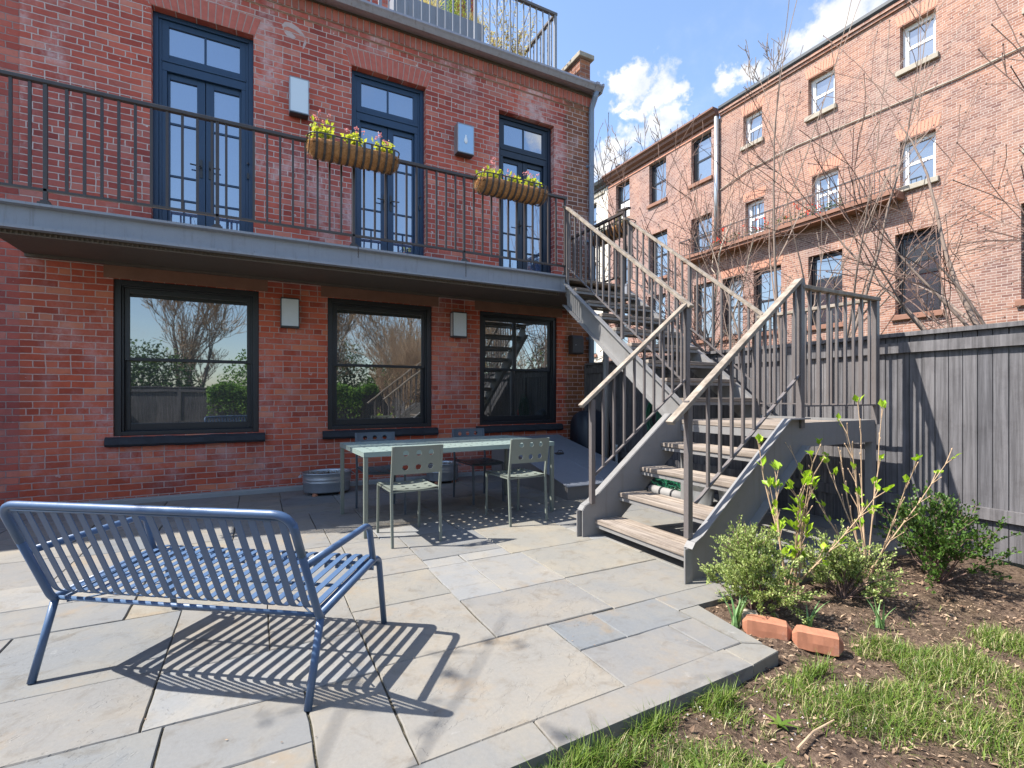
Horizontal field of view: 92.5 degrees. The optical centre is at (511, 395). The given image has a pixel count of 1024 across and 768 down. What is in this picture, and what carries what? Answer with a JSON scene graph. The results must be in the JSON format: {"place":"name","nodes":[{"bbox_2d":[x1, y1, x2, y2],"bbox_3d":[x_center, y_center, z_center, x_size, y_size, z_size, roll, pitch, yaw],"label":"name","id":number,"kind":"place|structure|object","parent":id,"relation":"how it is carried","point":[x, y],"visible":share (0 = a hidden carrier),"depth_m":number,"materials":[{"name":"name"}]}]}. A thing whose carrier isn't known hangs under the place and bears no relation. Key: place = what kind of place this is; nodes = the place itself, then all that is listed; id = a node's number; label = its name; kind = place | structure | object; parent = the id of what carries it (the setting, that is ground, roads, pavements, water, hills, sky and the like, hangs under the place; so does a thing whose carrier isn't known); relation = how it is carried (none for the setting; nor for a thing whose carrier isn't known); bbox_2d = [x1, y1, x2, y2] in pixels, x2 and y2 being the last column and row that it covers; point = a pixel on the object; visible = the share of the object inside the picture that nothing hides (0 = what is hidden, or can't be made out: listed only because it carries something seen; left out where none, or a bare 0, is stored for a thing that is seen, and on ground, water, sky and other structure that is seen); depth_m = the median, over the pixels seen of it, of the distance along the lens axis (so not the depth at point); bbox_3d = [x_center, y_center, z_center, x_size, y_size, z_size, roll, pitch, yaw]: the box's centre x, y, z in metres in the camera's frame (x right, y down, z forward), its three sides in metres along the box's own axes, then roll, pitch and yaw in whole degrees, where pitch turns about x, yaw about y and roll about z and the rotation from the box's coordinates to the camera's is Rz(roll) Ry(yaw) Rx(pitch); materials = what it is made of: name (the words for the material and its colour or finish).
{"place":"outdoors","nodes":[
{"label":"outdoors","id":0,"kind":"place"},
{"bbox_2d":[0,475,919,767],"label":"patio","id":1,"kind":"structure","parent":0,"point":[494,673],"depth_m":2.37,"materials":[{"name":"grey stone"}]},
{"bbox_2d":[0,501,386,711],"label":"slatted bench","id":2,"kind":"object","parent":1,"relation":"on","point":[30,549],"visible":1,"depth_m":2.00,"materials":[{"name":"blue metal"}]},
{"bbox_2d":[298,468,354,496],"bbox_3d":[-2.321,1.074,6.156,0.662,0.292,0.463,0,0,-28],"label":"galvanised tub","id":3,"kind":"object","parent":1,"relation":"on","point":[315,482],"visible":0.9,"depth_m":5.97,"materials":[{"name":"metal"}]},
{"bbox_2d":[355,432,405,518],"bbox_3d":[-1.395,0.812,5.196,0.432,0.817,0.580,0,0,-28],"label":"dining chair","id":4,"kind":"object","parent":1,"relation":"on","point":[373,469],"visible":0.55,"depth_m":5.30,"materials":[{"name":"metal"}]},
{"bbox_2d":[376,444,442,548],"bbox_3d":[-0.892,0.812,4.217,0.432,0.817,0.580,0,0,-30],"label":"dining chair","id":5,"kind":"object","parent":1,"relation":"on","point":[411,460],"visible":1,"depth_m":4.02,"materials":[{"name":"green metal"}]},
{"bbox_2d":[427,460,460,483],"bbox_3d":[-0.989,1.076,6.955,0.460,0.289,0.442,0,0,16],"label":"galvanised tub","id":6,"kind":"object","parent":1,"relation":"on","point":[447,469],"visible":0.61,"depth_m":6.79,"materials":[{"name":"metal"}]},
{"bbox_2d":[340,435,553,538],"bbox_3d":[-0.664,0.853,5.116,1.980,0.735,1.020,0,0,-30],"label":"dining table","id":7,"kind":"object","parent":1,"relation":"on","point":[365,450],"visible":0.83,"depth_m":4.98,"materials":[{"name":"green metal"}]},
{"bbox_2d":[452,428,503,504],"bbox_3d":[-0.406,0.812,5.804,0.432,0.817,0.580,0,0,-31],"label":"dining chair","id":8,"kind":"object","parent":1,"relation":"on","point":[484,461],"visible":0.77,"depth_m":5.88,"materials":[{"name":"metal"}]},
{"bbox_2d":[485,437,549,526],"bbox_3d":[0.042,0.812,4.870,0.432,0.817,0.580,0,0,-31],"label":"dining chair","id":9,"kind":"object","parent":1,"relation":"on","point":[526,450],"visible":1,"depth_m":4.69,"materials":[{"name":"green metal"}]},
{"bbox_2d":[492,434,646,499],"bbox_3d":[0.713,0.942,6.938,1.250,0.597,2.110,0,0,-28],"label":"cellar hatch","id":10,"kind":"object","parent":1,"relation":"on","point":[571,470],"visible":0.53,"depth_m":6.51,"materials":[{"name":"metal"}]},
{"bbox_2d":[570,410,609,457],"bbox_3d":[1.274,0.725,8.000,0.480,0.990,0.526,0,0,-28],"label":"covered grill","id":11,"kind":"object","parent":1,"relation":"on","point":[579,429],"visible":0.42,"depth_m":7.81,"materials":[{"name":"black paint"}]},
{"bbox_2d":[615,444,618,462],"bbox_3d":[1.621,0.990,7.612,0.065,0.460,0.099,0,0,26],"label":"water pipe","id":12,"kind":"object","parent":1,"relation":"on","point":[616,455],"visible":0.37,"depth_m":7.61,"materials":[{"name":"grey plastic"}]},
{"bbox_2d":[648,484,680,498],"bbox_3d":[1.872,1.164,5.857,0.116,0.115,0.601,0,0,-25],"label":"rolled mat","id":13,"kind":"object","parent":1,"relation":"on","point":[664,491],"visible":0.64,"depth_m":5.86,"materials":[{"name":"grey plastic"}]},
{"bbox_2d":[651,475,680,490],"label":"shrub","id":14,"kind":"object","parent":1,"relation":"on","point":[670,486],"visible":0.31,"depth_m":6.08,"materials":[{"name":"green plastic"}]},
{"bbox_2d":[693,481,714,505],"bbox_3d":[2.134,1.080,5.475,0.288,0.280,0.286,0,0,-28],"label":"metal bucket","id":15,"kind":"object","parent":1,"relation":"on","point":[707,499],"visible":0.41,"depth_m":5.38,"materials":[{"name":"metal"}]},
{"bbox_2d":[562,205,880,583],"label":"staircase","id":16,"kind":"structure","parent":1,"relation":"on","point":[616,494],"depth_m":4.28,"materials":[{"name":"grey metal"}]},
{"bbox_2d":[718,487,727,499],"bbox_3d":[2.378,1.100,5.332,0.278,0.240,0.276,0,0,-28],"label":"metal bucket","id":17,"kind":"object","parent":1,"relation":"on","point":[721,494],"visible":0.08,"depth_m":5.30,"materials":[{"name":"metal"}]},
{"bbox_2d":[594,178,607,361],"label":"row house","id":18,"kind":"structure","parent":0,"point":[602,212],"depth_m":21.96,"materials":[{"name":"beige paint"}]},
{"bbox_2d":[594,204,596,228],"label":"window","id":19,"kind":"structure","parent":18,"relation":"in","point":[595,207],"depth_m":22.61,"materials":[{"name":"glass"}]},
{"bbox_2d":[594,341,597,356],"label":"window","id":20,"kind":"structure","parent":18,"relation":"in","point":[595,344],"depth_m":22.57,"materials":[{"name":"white glass"}]},
{"bbox_2d":[477,0,886,182],"label":"sky","id":21,"kind":"structure","parent":0,"point":[683,59],"materials":[{"name":"blue"}]},
{"bbox_2d":[556,569,1023,767],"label":"garden bed","id":22,"kind":"object","parent":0,"point":[851,746],"visible":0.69,"depth_m":2.01,"materials":[{"name":"soil"}]},
{"bbox_2d":[661,712,801,767],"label":"weeds","id":23,"kind":"object","parent":22,"relation":"on","point":[779,722],"visible":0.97,"depth_m":1.86,"materials":[{"name":"green plant"}]},
{"bbox_2d":[515,605,1023,767],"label":"grass","id":24,"kind":"structure","parent":22,"relation":"on","point":[656,723],"depth_m":1.97,"materials":[{"name":"green plant"}]},
{"bbox_2d":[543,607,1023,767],"bbox_3d":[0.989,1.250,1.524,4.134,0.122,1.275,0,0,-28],"label":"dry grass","id":25,"kind":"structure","parent":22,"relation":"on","point":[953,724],"depth_m":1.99,"materials":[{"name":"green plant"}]},
{"bbox_2d":[556,556,1023,767],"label":"leaf litter","id":26,"kind":"object","parent":22,"relation":"on","point":[755,740],"visible":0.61,"depth_m":2.15,"materials":[{"name":"brown plant"}]},
{"bbox_2d":[644,643,964,765],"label":"fallen petals","id":27,"kind":"object","parent":22,"relation":"on","point":[784,704],"visible":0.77,"depth_m":1.94,"materials":[{"name":"plant"}]},
{"bbox_2d":[796,719,834,750],"bbox_3d":[1.130,1.260,1.829,0.262,0.019,0.021,0,0,-33],"label":"fallen stick","id":28,"kind":"object","parent":22,"relation":"on","point":[803,742],"visible":1,"depth_m":1.82,"materials":[{"name":"beige wood"}]},
{"bbox_2d":[792,625,843,656],"bbox_3d":[1.532,1.230,2.462,0.220,0.104,0.089,0,0,27],"label":"edging stone","id":29,"kind":"object","parent":22,"relation":"on","point":[818,640],"visible":0.97,"depth_m":2.43,"materials":[{"name":"orange brick"}]},
{"bbox_2d":[867,599,894,628],"bbox_3d":[2.050,1.188,2.717,0.134,0.183,0.194,0,0,23],"label":"strap leaf plant","id":30,"kind":"object","parent":22,"relation":"on","point":[879,623],"visible":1,"depth_m":2.69,"materials":[{"name":"green plant"}]},
{"bbox_2d":[776,551,1023,666],"bbox_3d":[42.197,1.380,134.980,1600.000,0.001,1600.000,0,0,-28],"label":"ground","id":31,"kind":"structure","parent":0,"point":[1021,566],"depth_m":3.98,"materials":[{"name":"brown soil"}]},
{"bbox_2d":[0,0,19,506],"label":"adjoining house","id":32,"kind":"structure","parent":31,"relation":"on","point":[9,311],"depth_m":5.13,"materials":[{"name":"brick"}]},
{"bbox_2d":[18,0,604,512],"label":"brick house","id":33,"kind":"structure","parent":31,"relation":"on","point":[142,386],"depth_m":6.28,"materials":[{"name":"brick"}]},
{"bbox_2d":[104,279,264,447],"bbox_3d":[-3.868,-0.371,5.905,1.595,1.909,0.269,0,0,-28],"label":"window","id":34,"kind":"structure","parent":33,"relation":"in","point":[186,357],"depth_m":5.92,"materials":[{"name":"black glass"}]},
{"bbox_2d":[153,11,253,231],"bbox_3d":[-3.793,-3.089,6.069,1.050,2.903,0.168,0,0,-28],"label":"french door","id":35,"kind":"structure","parent":33,"relation":"in","point":[200,69],"depth_m":6.05,"materials":[{"name":"blue paint"}]},
{"bbox_2d":[280,297,298,328],"bbox_3d":[-2.865,-1.065,6.322,0.220,0.383,0.098,0,0,-28],"label":"wall lamp","id":36,"kind":"object","parent":33,"relation":"attached to","point":[289,312],"visible":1,"depth_m":6.28,"materials":[{"name":"grey glass"}]},
{"bbox_2d":[289,75,308,119],"bbox_3d":[-2.762,-3.854,6.353,0.230,0.463,0.138,0,0,-28],"label":"wall lamp","id":37,"kind":"object","parent":33,"relation":"attached to","point":[298,97],"visible":1,"depth_m":6.29,"materials":[{"name":"silver metal"}]},
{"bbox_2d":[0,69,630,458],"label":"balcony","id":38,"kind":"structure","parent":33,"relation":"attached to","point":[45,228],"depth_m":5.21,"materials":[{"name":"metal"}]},
{"bbox_2d":[304,110,401,175],"bbox_3d":[-1.696,-2.689,5.262,0.998,0.532,0.423,0,0,-28],"label":"hanging planter","id":39,"kind":"object","parent":38,"relation":"hanging from","point":[352,152],"visible":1,"depth_m":5.15,"materials":[{"name":"wicker"}]},
{"bbox_2d":[473,157,548,206],"bbox_3d":[-0.008,-2.662,6.133,1.023,0.494,0.367,0,0,-28],"label":"hanging planter","id":40,"kind":"object","parent":38,"relation":"hanging from","point":[491,183],"visible":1,"depth_m":6.03,"materials":[{"name":"wicker"}]},
{"bbox_2d":[592,210,635,247],"bbox_3d":[1.586,-2.618,7.686,0.551,0.438,1.090,0,0,-28],"label":"hanging planter","id":41,"kind":"object","parent":38,"relation":"hanging from","point":[616,230],"visible":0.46,"depth_m":7.54,"materials":[{"name":"wicker"}]},
{"bbox_2d":[322,298,438,438],"bbox_3d":[-1.848,-0.372,6.963,1.595,1.906,0.269,0,0,-28],"label":"window","id":42,"kind":"structure","parent":33,"relation":"in","point":[379,353],"depth_m":7.00,"materials":[{"name":"glass"}]},
{"bbox_2d":[352,70,423,255],"bbox_3d":[-1.807,-3.089,7.109,1.055,2.903,0.168,0,0,-28],"label":"french door","id":43,"kind":"structure","parent":33,"relation":"in","point":[393,110],"depth_m":7.12,"materials":[{"name":"blue paint"}]},
{"bbox_2d":[390,0,492,41],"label":"roof planter","id":44,"kind":"object","parent":33,"relation":"on","point":[409,7],"visible":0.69,"depth_m":8.00,"materials":[{"name":"metal"}]},
{"bbox_2d":[450,311,466,338],"bbox_3d":[-0.805,-1.065,7.389,0.230,0.383,0.118,0,0,-28],"label":"wall lamp","id":45,"kind":"object","parent":33,"relation":"attached to","point":[458,324],"visible":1,"depth_m":7.34,"materials":[{"name":"grey glass"}]},
{"bbox_2d":[370,0,557,67],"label":"terrace railing","id":46,"kind":"object","parent":33,"relation":"on","point":[551,13],"visible":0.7,"depth_m":7.96,"materials":[{"name":"metal"}]},
{"bbox_2d":[454,122,473,158],"bbox_3d":[-0.723,-3.852,7.410,0.265,0.448,0.156,0,0,-28],"label":"wall lamp","id":47,"kind":"object","parent":33,"relation":"attached to","point":[463,140],"visible":1,"depth_m":7.36,"materials":[{"name":"silver metal"}]},
{"bbox_2d":[478,0,540,57],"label":"roof bamboo","id":48,"kind":"object","parent":33,"relation":"on","point":[507,37],"visible":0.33,"depth_m":8.61,"materials":[{"name":"plant"}]},
{"bbox_2d":[476,311,562,432],"bbox_3d":[0.113,-0.371,7.991,1.565,1.908,0.267,0,0,-28],"label":"window","id":49,"kind":"structure","parent":33,"relation":"in","point":[518,352],"depth_m":8.04,"materials":[{"name":"glass"}]},
{"bbox_2d":[499,114,550,272],"bbox_3d":[0.178,-3.089,8.148,1.035,2.903,0.168,0,0,-28],"label":"french door","id":50,"kind":"structure","parent":33,"relation":"in","point":[524,146],"depth_m":8.16,"materials":[{"name":"blue paint"}]},
{"bbox_2d":[568,335,583,354],"bbox_3d":[1.097,-0.870,8.370,0.230,0.320,0.148,0,0,-28],"label":"wall box","id":51,"kind":"object","parent":33,"relation":"attached to","point":[576,344],"visible":1,"depth_m":8.32,"materials":[{"name":"brown paint"}]},
{"bbox_2d":[604,117,656,163],"bbox_3d":[12.336,-9.543,34.889,12.437,21.690,10.074,0,0,-28],"label":"bare tree","id":52,"kind":"object","parent":31,"relation":"on","point":[625,159],"visible":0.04,"depth_m":32.37,"materials":[{"name":"brown plant"}]},
{"bbox_2d":[602,106,719,360],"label":"row house","id":53,"kind":"structure","parent":31,"relation":"on","point":[642,180],"depth_m":18.08,"materials":[{"name":"brown brick"}]},
{"bbox_2d":[618,303,627,342],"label":"window","id":54,"kind":"structure","parent":53,"relation":"in","point":[626,338],"depth_m":20.77,"materials":[{"name":"glass"}]},
{"bbox_2d":[619,180,629,217],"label":"window","id":55,"kind":"structure","parent":53,"relation":"in","point":[626,202],"depth_m":20.77,"materials":[{"name":"glass"}]},
{"bbox_2d":[646,159,666,208],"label":"window","id":56,"kind":"structure","parent":53,"relation":"in","point":[656,194],"depth_m":19.03,"materials":[{"name":"glass"}]},
{"bbox_2d":[647,231,666,282],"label":"window","id":57,"kind":"structure","parent":53,"relation":"in","point":[659,236],"depth_m":18.98,"materials":[{"name":"glass"}]},
{"bbox_2d":[653,294,664,343],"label":"window","id":58,"kind":"structure","parent":53,"relation":"in","point":[654,306],"depth_m":19.08,"materials":[{"name":"blue glass"}]},
{"bbox_2d":[688,133,712,189],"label":"window","id":59,"kind":"structure","parent":53,"relation":"in","point":[702,160],"depth_m":17.16,"materials":[{"name":"glass"}]},
{"bbox_2d":[694,214,711,252],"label":"window","id":60,"kind":"structure","parent":53,"relation":"in","point":[699,228],"depth_m":17.18,"materials":[{"name":"glass"}]},
{"bbox_2d":[697,283,711,343],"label":"window","id":61,"kind":"structure","parent":53,"relation":"in","point":[708,292],"depth_m":17.01,"materials":[{"name":"blue glass"}]},
{"bbox_2d":[617,277,757,357],"bbox_3d":[3.749,-0.871,11.495,3.332,4.241,2.516,0,0,-28],"label":"bare shrub","id":62,"kind":"object","parent":31,"relation":"on","point":[707,349],"visible":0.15,"depth_m":11.27,"materials":[{"name":"brown plant"}]},
{"bbox_2d":[650,31,802,141],"bbox_3d":[12.043,-9.745,30.494,6.551,22.114,10.767,0,0,-28],"label":"bare tree","id":63,"kind":"object","parent":31,"relation":"on","point":[749,66],"visible":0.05,"depth_m":27.69,"materials":[{"name":"brown plant"}]},
{"bbox_2d":[596,0,981,350],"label":"bare tree","id":64,"kind":"object","parent":31,"relation":"on","point":[775,291],"visible":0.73,"depth_m":6.02,"materials":[{"name":"brown plant"}]},
{"bbox_2d":[571,104,1023,362],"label":"bare tree","id":65,"kind":"object","parent":31,"relation":"on","point":[917,261],"visible":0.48,"depth_m":7.50,"materials":[{"name":"brown plant"}]},
{"bbox_2d":[584,320,1023,564],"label":"wooden fence","id":66,"kind":"object","parent":31,"relation":"on","point":[957,390],"visible":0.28,"depth_m":4.24,"materials":[{"name":"grey wood"}]},
{"bbox_2d":[646,402,661,484],"bbox_3d":[2.025,0.591,6.848,0.176,1.255,0.552,0,0,-7],"label":"garden hose","id":67,"kind":"object","parent":66,"relation":"hanging from","point":[648,411],"visible":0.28,"depth_m":6.97,"materials":[{"name":"green rubber"}]},
{"bbox_2d":[655,49,965,350],"bbox_3d":[4.116,-2.447,8.989,3.420,7.367,5.560,0,0,-2],"label":"bare tree","id":68,"kind":"object","parent":31,"relation":"on","point":[742,287],"visible":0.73,"depth_m":9.08,"materials":[{"name":"brown plant"}]},
{"bbox_2d":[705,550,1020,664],"bbox_3d":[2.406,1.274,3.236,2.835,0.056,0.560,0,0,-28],"label":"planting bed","id":69,"kind":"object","parent":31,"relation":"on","point":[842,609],"visible":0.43,"depth_m":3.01,"materials":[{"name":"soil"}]},
{"bbox_2d":[716,587,749,628],"bbox_3d":[1.225,1.158,2.708,0.196,0.215,0.249,0,0,26],"label":"strap leaf plant","id":70,"kind":"object","parent":69,"relation":"on","point":[736,616],"visible":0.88,"depth_m":2.67,"materials":[{"name":"green plant"}]},
{"bbox_2d":[740,608,757,625],"bbox_3d":[1.309,1.232,2.717,0.111,0.083,0.079,0,0,20],"label":"edging stone","id":71,"kind":"object","parent":69,"relation":"on","point":[745,612],"visible":0.27,"depth_m":2.70,"materials":[{"name":"grey stone"}]},
{"bbox_2d":[697,515,826,623],"bbox_3d":[1.411,0.997,2.868,0.587,0.584,0.683,0,0,0],"label":"boxwood shrub","id":72,"kind":"object","parent":69,"relation":"on","point":[747,568],"visible":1,"depth_m":2.74,"materials":[{"name":"green plant"}]},
{"bbox_2d":[742,614,791,640],"bbox_3d":[1.341,1.225,2.582,0.230,0.103,0.086,0,0,25],"label":"edging stone","id":73,"kind":"object","parent":69,"relation":"on","point":[759,626],"visible":0.9,"depth_m":2.55,"materials":[{"name":"orange brick"}]},
{"bbox_2d":[802,598,825,626],"bbox_3d":[1.593,1.182,2.604,0.239,0.176,0.118,0,0,-43],"label":"strap leaf plant","id":74,"kind":"object","parent":69,"relation":"on","point":[809,622],"visible":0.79,"depth_m":2.64,"materials":[{"name":"green plant"}]},
{"bbox_2d":[755,433,894,596],"bbox_3d":[1.879,0.779,2.977,0.590,1.058,0.631,0,0,8],"label":"cane shrub","id":75,"kind":"object","parent":69,"relation":"on","point":[797,547],"visible":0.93,"depth_m":2.94,"materials":[{"name":"green plant"}]},
{"bbox_2d":[777,518,913,603],"bbox_3d":[2.075,1.037,3.109,0.700,0.506,0.633,0,0,29],"label":"boxwood shrub","id":76,"kind":"object","parent":69,"relation":"on","point":[854,568],"visible":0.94,"depth_m":3.01,"materials":[{"name":"green plant"}]},
{"bbox_2d":[785,394,960,574],"bbox_3d":[2.476,0.648,3.420,0.569,1.321,0.872,0,0,-28],"label":"cane shrub","id":77,"kind":"object","parent":69,"relation":"on","point":[874,479],"visible":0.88,"depth_m":3.44,"materials":[{"name":"beige plant"}]},
{"bbox_2d":[870,480,1022,593],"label":"evergreen shrub","id":78,"kind":"object","parent":69,"relation":"on","point":[928,534],"visible":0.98,"depth_m":3.22,"materials":[{"name":"green plant"}]},
{"bbox_2d":[718,0,1023,349],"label":"row house","id":79,"kind":"structure","parent":31,"relation":"on","point":[999,108],"depth_m":11.82,"materials":[{"name":"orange brick"}]},
{"bbox_2d":[719,276,742,340],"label":"window","id":80,"kind":"structure","parent":79,"relation":"in","point":[728,280],"depth_m":16.02,"materials":[{"name":"blue glass"}]},
{"bbox_2d":[740,110,763,151],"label":"window","id":81,"kind":"structure","parent":79,"relation":"in","point":[755,126],"depth_m":15.35,"materials":[{"name":"glass"}]},
{"bbox_2d":[748,199,763,235],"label":"window","id":82,"kind":"structure","parent":79,"relation":"in","point":[751,211],"depth_m":15.34,"materials":[{"name":"glass"}]},
{"bbox_2d":[757,266,780,335],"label":"window","id":83,"kind":"structure","parent":79,"relation":"in","point":[760,288],"depth_m":15.02,"materials":[{"name":"blue glass"}]},
{"bbox_2d":[679,164,904,264],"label":"neighbour balcony","id":84,"kind":"structure","parent":79,"relation":"attached to","point":[835,214],"depth_m":13.52,"materials":[{"name":"brown metal"}]},
{"bbox_2d":[804,70,836,122],"bbox_3d":[8.515,-8.240,13.433,0.310,1.180,0.840,0,0,-28],"label":"window","id":85,"kind":"structure","parent":79,"relation":"in","point":[819,86],"depth_m":13.52,"materials":[{"name":"glass"}]},
{"bbox_2d":[807,250,842,330],"bbox_3d":[8.561,-2.845,13.345,0.310,2.070,1.040,0,0,-28],"label":"window","id":86,"kind":"structure","parent":79,"relation":"in","point":[816,263],"depth_m":13.46,"materials":[{"name":"blue glass"}]},
{"bbox_2d":[815,169,837,213],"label":"window","id":87,"kind":"structure","parent":79,"relation":"in","point":[822,179],"depth_m":13.46,"materials":[{"name":"glass"}]},
{"bbox_2d":[720,45,1023,189],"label":"facade cable","id":88,"kind":"object","parent":79,"relation":"attached to","point":[887,107],"visible":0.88,"depth_m":11.80,"materials":[{"name":"rubber"}]},
{"bbox_2d":[895,12,939,77],"bbox_3d":[9.535,-8.240,11.484,0.310,1.180,0.840,0,0,-28],"label":"window","id":89,"kind":"structure","parent":79,"relation":"in","point":[909,64],"depth_m":11.54,"materials":[{"name":"glass"}]},
{"bbox_2d":[890,226,944,320],"bbox_3d":[9.535,-2.845,11.484,0.310,2.070,1.040,0,0,-28],"label":"window","id":90,"kind":"structure","parent":79,"relation":"in","point":[937,311],"depth_m":11.54,"materials":[{"name":"black glass"}]},
{"bbox_2d":[896,131,939,191],"bbox_3d":[9.535,-5.465,11.484,0.310,1.230,0.840,0,0,-28],"label":"window","id":91,"kind":"structure","parent":79,"relation":"in","point":[916,180],"depth_m":11.53,"materials":[{"name":"glass"}]},
{"bbox_2d":[1015,299,1023,306],"bbox_3d":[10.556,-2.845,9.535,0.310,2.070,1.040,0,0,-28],"label":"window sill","id":92,"kind":"structure","parent":79,"relation":"in","point":[1020,302],"depth_m":9.86,"materials":[{"name":"beige stone"}]},
{"bbox_2d":[727,0,1023,341],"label":"bare tree","id":93,"kind":"object","parent":31,"relation":"on","point":[971,310],"visible":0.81,"depth_m":5.85,"materials":[{"name":"brown plant"}]}
]}

